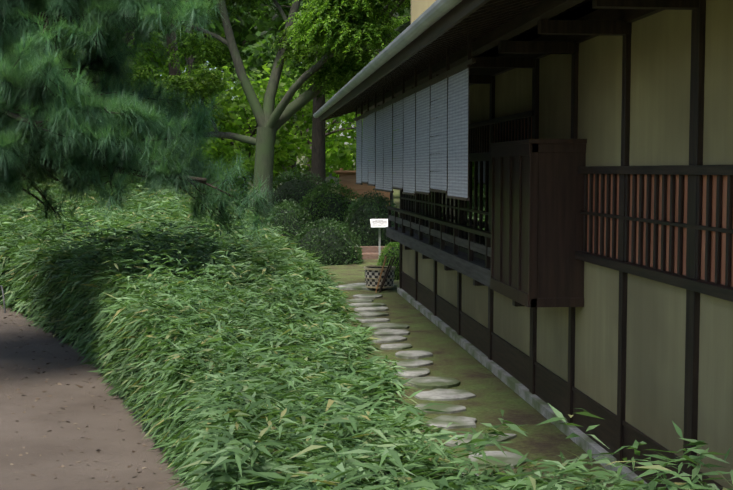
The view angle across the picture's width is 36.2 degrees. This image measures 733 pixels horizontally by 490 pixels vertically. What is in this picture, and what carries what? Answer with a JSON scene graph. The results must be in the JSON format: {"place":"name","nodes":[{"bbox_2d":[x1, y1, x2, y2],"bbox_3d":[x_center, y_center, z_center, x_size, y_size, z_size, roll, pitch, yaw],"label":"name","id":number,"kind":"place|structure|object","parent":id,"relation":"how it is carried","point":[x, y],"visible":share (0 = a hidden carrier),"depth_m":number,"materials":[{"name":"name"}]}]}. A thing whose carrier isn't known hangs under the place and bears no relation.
{"place":"outdoors","nodes":[
{"label":"outdoors","id":0,"kind":"place"},
{"bbox_2d":[0,304,190,489],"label":"dirt path","id":1,"kind":"structure","parent":0,"point":[116,456],"depth_m":9.13,"materials":[{"name":"brown soil"}]},
{"bbox_2d":[0,285,5,312],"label":"hoop fence","id":2,"kind":"object","parent":1,"relation":"on","point":[1,287],"visible":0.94,"depth_m":16.51,"materials":[{"name":"metal"}]},
{"bbox_2d":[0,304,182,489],"bbox_3d":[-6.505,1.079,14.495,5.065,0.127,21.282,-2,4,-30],"label":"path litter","id":3,"kind":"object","parent":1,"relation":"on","point":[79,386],"visible":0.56,"depth_m":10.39,"materials":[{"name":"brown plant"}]},
{"bbox_2d":[142,47,207,80],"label":"tree leaves","id":4,"kind":"object","parent":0,"point":[160,64],"depth_m":103.66,"materials":[{"name":"green plant"}]},
{"bbox_2d":[113,0,256,177],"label":"tree leaves","id":5,"kind":"object","parent":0,"point":[229,13],"depth_m":33.84,"materials":[{"name":"green plant"}]},
{"bbox_2d":[160,61,354,144],"label":"sky","id":6,"kind":"structure","parent":0,"point":[207,61],"materials":[{"name":"white"}]},
{"bbox_2d":[288,0,410,205],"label":"tree leaves","id":7,"kind":"object","parent":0,"point":[305,1],"depth_m":32.54,"materials":[{"name":"green plant"}]},
{"bbox_2d":[193,155,620,487],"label":"ground","id":8,"kind":"structure","parent":0,"point":[490,390],"depth_m":10.84,"materials":[{"name":"green plant"}]},
{"bbox_2d":[56,19,202,88],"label":"tree leaves","id":9,"kind":"object","parent":8,"relation":"on","point":[155,64],"depth_m":52.21,"materials":[{"name":"green plant"}]},
{"bbox_2d":[0,0,286,243],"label":"pine tree","id":10,"kind":"object","parent":8,"relation":"on","point":[154,113],"depth_m":11.38,"materials":[{"name":"green plant"}]},
{"bbox_2d":[72,0,291,74],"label":"tree leaves","id":11,"kind":"object","parent":8,"relation":"on","point":[221,28],"depth_m":68.16,"materials":[{"name":"green plant"}]},
{"bbox_2d":[128,62,238,182],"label":"tree leaves","id":12,"kind":"object","parent":8,"relation":"on","point":[166,72],"depth_m":41.03,"materials":[{"name":"green plant"}]},
{"bbox_2d":[166,0,217,97],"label":"tree","id":13,"kind":"object","parent":8,"relation":"on","point":[173,71],"depth_m":38.92,"materials":[{"name":"plant"}]},
{"bbox_2d":[0,243,398,486],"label":"sasa hedge","id":14,"kind":"object","parent":8,"relation":"on","point":[135,417],"depth_m":9.58,"materials":[{"name":"green plant"}]},
{"bbox_2d":[166,85,255,189],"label":"tree leaves","id":15,"kind":"object","parent":8,"relation":"on","point":[212,153],"depth_m":36.86,"materials":[{"name":"green plant"}]},
{"bbox_2d":[178,5,275,177],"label":"tree leaves","id":16,"kind":"object","parent":8,"relation":"on","point":[223,35],"depth_m":92.55,"materials":[{"name":"green plant"}]},
{"bbox_2d":[180,8,300,173],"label":"tree leaves","id":17,"kind":"object","parent":8,"relation":"on","point":[185,63],"depth_m":95.92,"materials":[{"name":"green plant"}]},
{"bbox_2d":[192,66,294,189],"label":"tree leaves","id":18,"kind":"object","parent":8,"relation":"on","point":[229,73],"depth_m":52.25,"materials":[{"name":"green plant"}]},
{"bbox_2d":[97,0,410,221],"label":"tree","id":19,"kind":"object","parent":8,"relation":"on","point":[321,21],"depth_m":27.43,"materials":[{"name":"green plant"}]},
{"bbox_2d":[185,77,325,210],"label":"tree leaves","id":20,"kind":"object","parent":8,"relation":"on","point":[279,156],"depth_m":39.97,"materials":[{"name":"green plant"}]},
{"bbox_2d":[202,0,308,179],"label":"tree leaves","id":21,"kind":"object","parent":8,"relation":"on","point":[239,31],"depth_m":82.59,"materials":[{"name":"green plant"}]},
{"bbox_2d":[217,31,332,185],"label":"tree leaves","id":22,"kind":"object","parent":8,"relation":"on","point":[258,50],"depth_m":56.52,"materials":[{"name":"green plant"}]},
{"bbox_2d":[262,199,313,246],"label":"shrub leaves","id":23,"kind":"object","parent":8,"relation":"on","point":[296,208],"depth_m":26.73,"materials":[{"name":"green plant"}]},
{"bbox_2d":[250,0,325,188],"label":"tree","id":24,"kind":"object","parent":8,"relation":"on","point":[318,164],"depth_m":36.59,"materials":[{"name":"brown plant"}]},
{"bbox_2d":[273,166,333,214],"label":"shrub leaves","id":25,"kind":"object","parent":8,"relation":"on","point":[289,173],"depth_m":32.83,"materials":[{"name":"green plant"}]},
{"bbox_2d":[240,63,369,182],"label":"tree leaves","id":26,"kind":"object","parent":8,"relation":"on","point":[335,156],"depth_m":44.37,"materials":[{"name":"green plant"}]},
{"bbox_2d":[233,0,405,70],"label":"tree leaves","id":27,"kind":"object","parent":8,"relation":"on","point":[260,28],"visible":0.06,"depth_m":71.71,"materials":[{"name":"green plant"}]},
{"bbox_2d":[292,216,363,265],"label":"shrub leaves","id":28,"kind":"object","parent":8,"relation":"on","point":[329,224],"depth_m":25.02,"materials":[{"name":"green plant"}]},
{"bbox_2d":[297,180,362,233],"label":"shrub leaves","id":29,"kind":"object","parent":8,"relation":"on","point":[311,196],"depth_m":29.97,"materials":[{"name":"green plant"}]},
{"bbox_2d":[263,1,410,205],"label":"tree leaves","id":30,"kind":"object","parent":8,"relation":"on","point":[301,71],"depth_m":34.22,"materials":[{"name":"green plant"}]},
{"bbox_2d":[301,81,398,179],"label":"tree leaves","id":31,"kind":"object","parent":8,"relation":"on","point":[338,134],"depth_m":49.64,"materials":[{"name":"green plant"}]},
{"bbox_2d":[333,168,389,208],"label":"wall","id":32,"kind":"structure","parent":8,"relation":"on","point":[347,178],"depth_m":30.95,"materials":[{"name":"brown brick"}]},
{"bbox_2d":[0,168,732,489],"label":"sasa hedge leaves","id":33,"kind":"object","parent":8,"relation":"on","point":[202,281],"visible":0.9,"depth_m":8.05,"materials":[{"name":"green plant"}]},
{"bbox_2d":[342,188,399,245],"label":"shrub leaves","id":34,"kind":"object","parent":8,"relation":"on","point":[384,201],"depth_m":27.63,"materials":[{"name":"green plant"}]},
{"bbox_2d":[358,246,391,258],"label":"brick wall","id":35,"kind":"structure","parent":8,"relation":"on","point":[370,252],"depth_m":26.95,"materials":[{"name":"brick"}]},
{"bbox_2d":[370,219,387,262],"bbox_3d":[0.259,0.061,22.061,0.360,1.142,0.228,0,4,-6],"label":"info sign","id":36,"kind":"object","parent":8,"relation":"on","point":[379,223],"visible":0.85,"depth_m":22.04,"materials":[{"name":"white wood"}]},
{"bbox_2d":[375,256,394,292],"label":"leaning planks","id":37,"kind":"object","parent":8,"relation":"on","point":[384,279],"visible":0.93,"depth_m":19.25,"materials":[{"name":"brown wood"}]},
{"bbox_2d":[376,242,399,279],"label":"shrub leaves","id":38,"kind":"object","parent":8,"relation":"on","point":[385,249],"depth_m":21.62,"materials":[{"name":"green plant"}]},
{"bbox_2d":[336,283,526,488],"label":"stepping stones","id":39,"kind":"object","parent":8,"relation":"on","point":[388,333],"visible":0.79,"depth_m":11.02,"materials":[{"name":"grey stone"}]},
{"bbox_2d":[364,266,395,287],"bbox_3d":[0.231,0.562,19.694,0.564,0.350,0.564,0,4,-6],"label":"woven basket","id":40,"kind":"object","parent":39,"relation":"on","point":[372,274],"visible":0.88,"depth_m":19.50,"materials":[{"name":"beige wicker"}]},
{"bbox_2d":[313,0,732,489],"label":"house","id":41,"kind":"structure","parent":0,"point":[571,255],"depth_m":8.08,"materials":[{"name":"beige paint"}]},
{"bbox_2d":[354,34,475,200],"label":"bamboo blinds","id":42,"kind":"object","parent":41,"relation":"attached to","point":[416,148],"visible":0.9,"depth_m":10.57,"materials":[{"name":"grey bamboo"}]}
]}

